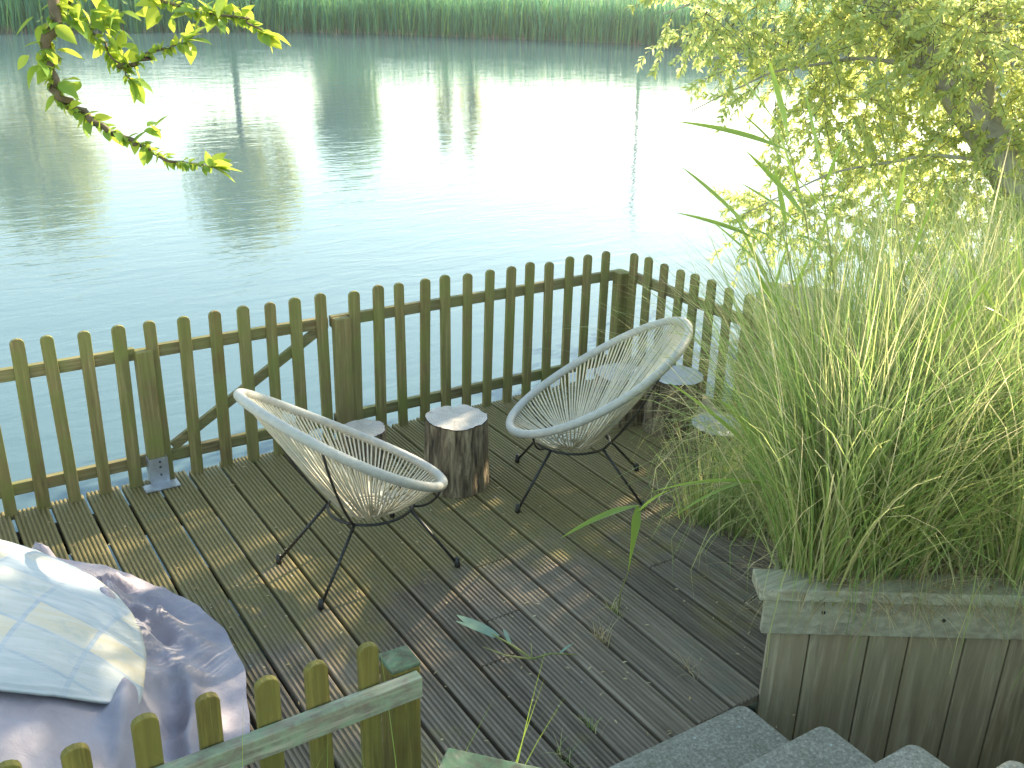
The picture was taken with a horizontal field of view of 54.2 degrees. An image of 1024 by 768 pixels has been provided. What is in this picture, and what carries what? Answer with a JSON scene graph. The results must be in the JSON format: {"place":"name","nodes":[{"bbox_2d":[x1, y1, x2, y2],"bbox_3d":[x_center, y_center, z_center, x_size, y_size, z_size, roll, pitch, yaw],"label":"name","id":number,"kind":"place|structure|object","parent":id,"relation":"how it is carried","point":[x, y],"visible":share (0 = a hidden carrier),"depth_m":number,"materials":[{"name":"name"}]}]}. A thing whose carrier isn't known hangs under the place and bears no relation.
{"place":"outdoors","nodes":[
{"label":"outdoors","id":0,"kind":"place"},
{"bbox_2d":[0,31,1023,767],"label":"water","id":1,"kind":"structure","parent":0,"point":[366,163],"depth_m":13.36,"materials":[{"name":"teal liquid"}]},
{"bbox_2d":[16,481,443,755],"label":"deck joists","id":2,"kind":"object","parent":1,"relation":"in","point":[60,534],"depth_m":4.44,"materials":[{"name":"brown wood"}]},
{"bbox_2d":[0,378,776,767],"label":"deck","id":3,"kind":"structure","parent":2,"relation":"on","point":[568,586],"depth_m":4.05,"materials":[{"name":"brown wood"}]},
{"bbox_2d":[0,325,180,519],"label":"picket fence","id":4,"kind":"object","parent":3,"relation":"on","point":[51,367],"visible":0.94,"depth_m":4.51,"materials":[{"name":"brown wood"}]},
{"bbox_2d":[143,293,333,478],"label":"picket gate","id":5,"kind":"structure","parent":4,"relation":"attached to","point":[216,340],"depth_m":4.86,"materials":[{"name":"brown wood"}]},
{"bbox_2d":[0,542,249,767],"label":"tarpaulin","id":6,"kind":"object","parent":3,"relation":"on","point":[192,656],"visible":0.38,"depth_m":3.20,"materials":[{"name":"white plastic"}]},
{"bbox_2d":[0,539,146,703],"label":"patchwork cover","id":7,"kind":"object","parent":6,"relation":"on","point":[69,631],"visible":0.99,"depth_m":3.00,"materials":[{"name":"fabric"}]},
{"bbox_2d":[0,641,421,767],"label":"picket fence","id":8,"kind":"object","parent":3,"relation":"on","point":[396,693],"visible":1,"depth_m":2.35,"materials":[{"name":"brown wood"}]},
{"bbox_2d":[233,388,459,609],"bbox_3d":[-0.655,0.361,3.997,0.834,0.856,0.743,-15,28,-35],"label":"string chair","id":9,"kind":"object","parent":3,"relation":"on","point":[293,441],"visible":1,"depth_m":3.93,"materials":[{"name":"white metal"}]},
{"bbox_2d":[340,419,386,469],"bbox_3d":[-0.745,0.301,5.029,0.250,0.179,0.246,-12,26,-30],"label":"log stump","id":10,"kind":"object","parent":3,"relation":"on","point":[376,429],"visible":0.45,"depth_m":4.97,"materials":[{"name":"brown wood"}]},
{"bbox_2d":[173,651,562,767],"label":"wild grass","id":11,"kind":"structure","parent":3,"relation":"on","point":[519,750],"depth_m":2.25,"materials":[{"name":"green plant"}]},
{"bbox_2d":[25,409,793,757],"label":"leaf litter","id":12,"kind":"object","parent":3,"relation":"on","point":[483,599],"visible":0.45,"depth_m":3.96,"materials":[{"name":"brown plant"}]},
{"bbox_2d":[423,404,489,497],"bbox_3d":[-0.264,0.316,4.793,0.319,0.353,0.311,-12,26,-30],"label":"log stump","id":13,"kind":"object","parent":3,"relation":"on","point":[456,448],"visible":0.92,"depth_m":4.69,"materials":[{"name":"brown wood"}]},
{"bbox_2d":[329,251,628,439],"bbox_3d":[-0.114,-0.240,5.591,1.878,0.844,0.100,-12,26,-30],"label":"picket fence","id":14,"kind":"object","parent":3,"relation":"on","point":[346,345],"visible":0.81,"depth_m":5.50,"materials":[{"name":"brown wood"}]},
{"bbox_2d":[438,748,538,767],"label":"newel post","id":15,"kind":"object","parent":3,"relation":"on","point":[454,758],"visible":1,"depth_m":1.96,"materials":[{"name":"grey wood"}]},
{"bbox_2d":[456,615,576,659],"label":"broken twig","id":16,"kind":"object","parent":3,"relation":"on","point":[476,625],"visible":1,"depth_m":3.70,"materials":[{"name":"green plant"}]},
{"bbox_2d":[546,728,579,767],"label":"weed","id":17,"kind":"object","parent":3,"relation":"on","point":[559,753],"visible":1,"depth_m":3.18,"materials":[{"name":"green plant"}]},
{"bbox_2d":[572,709,606,733],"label":"weed","id":18,"kind":"object","parent":3,"relation":"on","point":[589,723],"visible":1,"depth_m":3.31,"materials":[{"name":"green plant"}]},
{"bbox_2d":[506,317,692,512],"bbox_3d":[0.389,0.106,4.681,0.834,0.856,0.743,2,22,0],"label":"string chair","id":19,"kind":"object","parent":3,"relation":"on","point":[579,430],"visible":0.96,"depth_m":4.76,"materials":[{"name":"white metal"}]},
{"bbox_2d":[584,614,621,646],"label":"weed","id":20,"kind":"object","parent":3,"relation":"on","point":[601,638],"visible":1,"depth_m":3.73,"materials":[{"name":"green plant"}]},
{"bbox_2d":[599,592,623,619],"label":"weed","id":21,"kind":"object","parent":3,"relation":"on","point":[616,612],"visible":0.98,"depth_m":3.91,"materials":[{"name":"green plant"}]},
{"bbox_2d":[561,490,668,608],"bbox_3d":[0.395,0.666,3.783,0.392,0.548,0.171,-8,24,-21],"label":"reed shoot","id":22,"kind":"object","parent":3,"relation":"on","point":[636,522],"visible":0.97,"depth_m":3.77,"materials":[{"name":"green plant"}]},
{"bbox_2d":[591,363,644,427],"bbox_3d":[0.594,0.057,5.573,0.298,0.280,0.292,-12,26,-30],"label":"log stump","id":23,"kind":"object","parent":3,"relation":"on","point":[628,416],"visible":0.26,"depth_m":5.50,"materials":[{"name":"brown wood"}]},
{"bbox_2d":[642,365,703,439],"bbox_3d":[0.878,0.095,5.448,0.318,0.318,0.328,-12,26,-30],"label":"log stump","id":24,"kind":"object","parent":3,"relation":"on","point":[667,388],"visible":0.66,"depth_m":5.34,"materials":[{"name":"brown wood"}]},
{"bbox_2d":[669,650,698,678],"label":"weed","id":25,"kind":"object","parent":3,"relation":"on","point":[686,665],"visible":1,"depth_m":3.59,"materials":[{"name":"green plant"}]},
{"bbox_2d":[693,395,732,436],"bbox_3d":[1.052,0.201,5.355,0.178,0.178,0.400,-4,23,-12],"label":"cut log","id":26,"kind":"object","parent":3,"relation":"on","point":[708,402],"visible":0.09,"depth_m":5.34,"materials":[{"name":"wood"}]},
{"bbox_2d":[686,412,748,473],"bbox_3d":[1.063,0.295,5.119,0.323,0.209,0.320,-12,26,-30],"label":"log stump","id":27,"kind":"object","parent":3,"relation":"on","point":[700,438],"visible":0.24,"depth_m":5.05,"materials":[{"name":"brown wood"}]},
{"bbox_2d":[623,253,848,436],"bbox_3d":[1.169,-0.098,5.326,0.083,0.844,1.790,-12,26,-30],"label":"picket fence","id":28,"kind":"object","parent":3,"relation":"on","point":[646,279],"visible":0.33,"depth_m":5.55,"materials":[{"name":"brown wood"}]},
{"bbox_2d":[609,706,1023,767],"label":"steps","id":29,"kind":"structure","parent":3,"relation":"on","point":[740,737],"depth_m":3.00,"materials":[{"name":"concrete"}]},
{"bbox_2d":[752,539,1023,767],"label":"planter","id":30,"kind":"object","parent":3,"relation":"on","point":[882,703],"visible":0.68,"depth_m":3.42,"materials":[{"name":"grey wood"}]},
{"bbox_2d":[524,125,1023,692],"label":"ornamental grass","id":31,"kind":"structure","parent":30,"relation":"in","point":[854,471],"depth_m":3.28,"materials":[{"name":"green plant"}]},
{"bbox_2d":[736,161,818,364],"bbox_3d":[1.020,-0.156,3.769,0.352,1.314,0.298,-3,23,-11],"label":"tall reed","id":32,"kind":"object","parent":30,"relation":"in","point":[781,201],"visible":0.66,"depth_m":3.63,"materials":[{"name":"green plant"}]},
{"bbox_2d":[696,436,1023,661],"label":"dry grass","id":33,"kind":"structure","parent":30,"relation":"in","point":[934,584],"depth_m":3.23,"materials":[{"name":"green plant"}]},
{"bbox_2d":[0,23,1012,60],"bbox_3d":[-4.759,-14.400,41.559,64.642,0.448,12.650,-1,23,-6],"label":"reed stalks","id":34,"kind":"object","parent":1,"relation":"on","point":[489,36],"visible":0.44,"depth_m":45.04,"materials":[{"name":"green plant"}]},
{"bbox_2d":[746,281,847,367],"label":"jetty","id":35,"kind":"object","parent":1,"relation":"in","point":[789,305],"visible":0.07,"depth_m":8.08,"materials":[{"name":"brown wood"}]},
{"bbox_2d":[0,0,1023,60],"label":"ground","id":36,"kind":"structure","parent":0,"point":[639,9],"depth_m":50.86,"materials":[{"name":"green plant"}]},
{"bbox_2d":[16,0,290,181],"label":"overhanging tree","id":37,"kind":"object","parent":36,"relation":"on","point":[104,15],"visible":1,"depth_m":1.99,"materials":[{"name":"green plant"}]},
{"bbox_2d":[626,0,1023,309],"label":"willow tree","id":38,"kind":"object","parent":36,"relation":"on","point":[953,65],"visible":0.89,"depth_m":7.90,"materials":[{"name":"green plant"}]},
{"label":"soil","id":39,"kind":"structure","parent":0,"visible":0},
{"bbox_2d":[653,381,774,517],"bbox_3d":[0.780,0.318,3.572,0.574,0.577,0.328,3,22,4],"label":"tall reed","id":40,"kind":"object","parent":39,"relation":"in","point":[742,481],"visible":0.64,"depth_m":3.45,"materials":[{"name":"green plant"}]},
{"bbox_2d":[678,167,801,437],"bbox_3d":[0.852,-0.141,3.726,0.566,1.311,0.439,12,25,24],"label":"tall reed","id":41,"kind":"object","parent":39,"relation":"in","point":[727,206],"visible":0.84,"depth_m":3.49,"materials":[{"name":"green plant"}]},
{"bbox_2d":[676,40,843,410],"bbox_3d":[0.983,-0.329,3.652,0.863,1.720,0.312,7,23,14],"label":"tall reed","id":42,"kind":"object","parent":39,"relation":"in","point":[775,180],"visible":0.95,"depth_m":3.50,"materials":[{"name":"green plant"}]},
{"bbox_2d":[782,91,867,387],"bbox_3d":[1.188,-0.303,3.818,0.411,1.556,0.336,14,25,27],"label":"tall reed","id":43,"kind":"object","parent":39,"relation":"on","point":[830,168],"visible":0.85,"depth_m":3.61,"materials":[{"name":"green plant"}]},
{"bbox_2d":[860,148,946,395],"bbox_3d":[1.506,-0.135,3.652,0.564,1.388,0.279,7,23,14],"label":"tall reed","id":44,"kind":"object","parent":39,"relation":"in","point":[899,196],"visible":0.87,"depth_m":3.55,"materials":[{"name":"green plant"}]},
{"bbox_2d":[871,274,994,442],"bbox_3d":[1.380,0.113,3.472,0.296,1.061,0.337,-4,23,-14],"label":"tall reed","id":45,"kind":"object","parent":39,"relation":"in","point":[968,305],"visible":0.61,"depth_m":3.26,"materials":[{"name":"green plant"}]},
{"bbox_2d":[951,237,1023,470],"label":"tall reed","id":46,"kind":"object","parent":39,"relation":"in","point":[985,293],"visible":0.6,"depth_m":3.33,"materials":[{"name":"green plant"}]}
]}

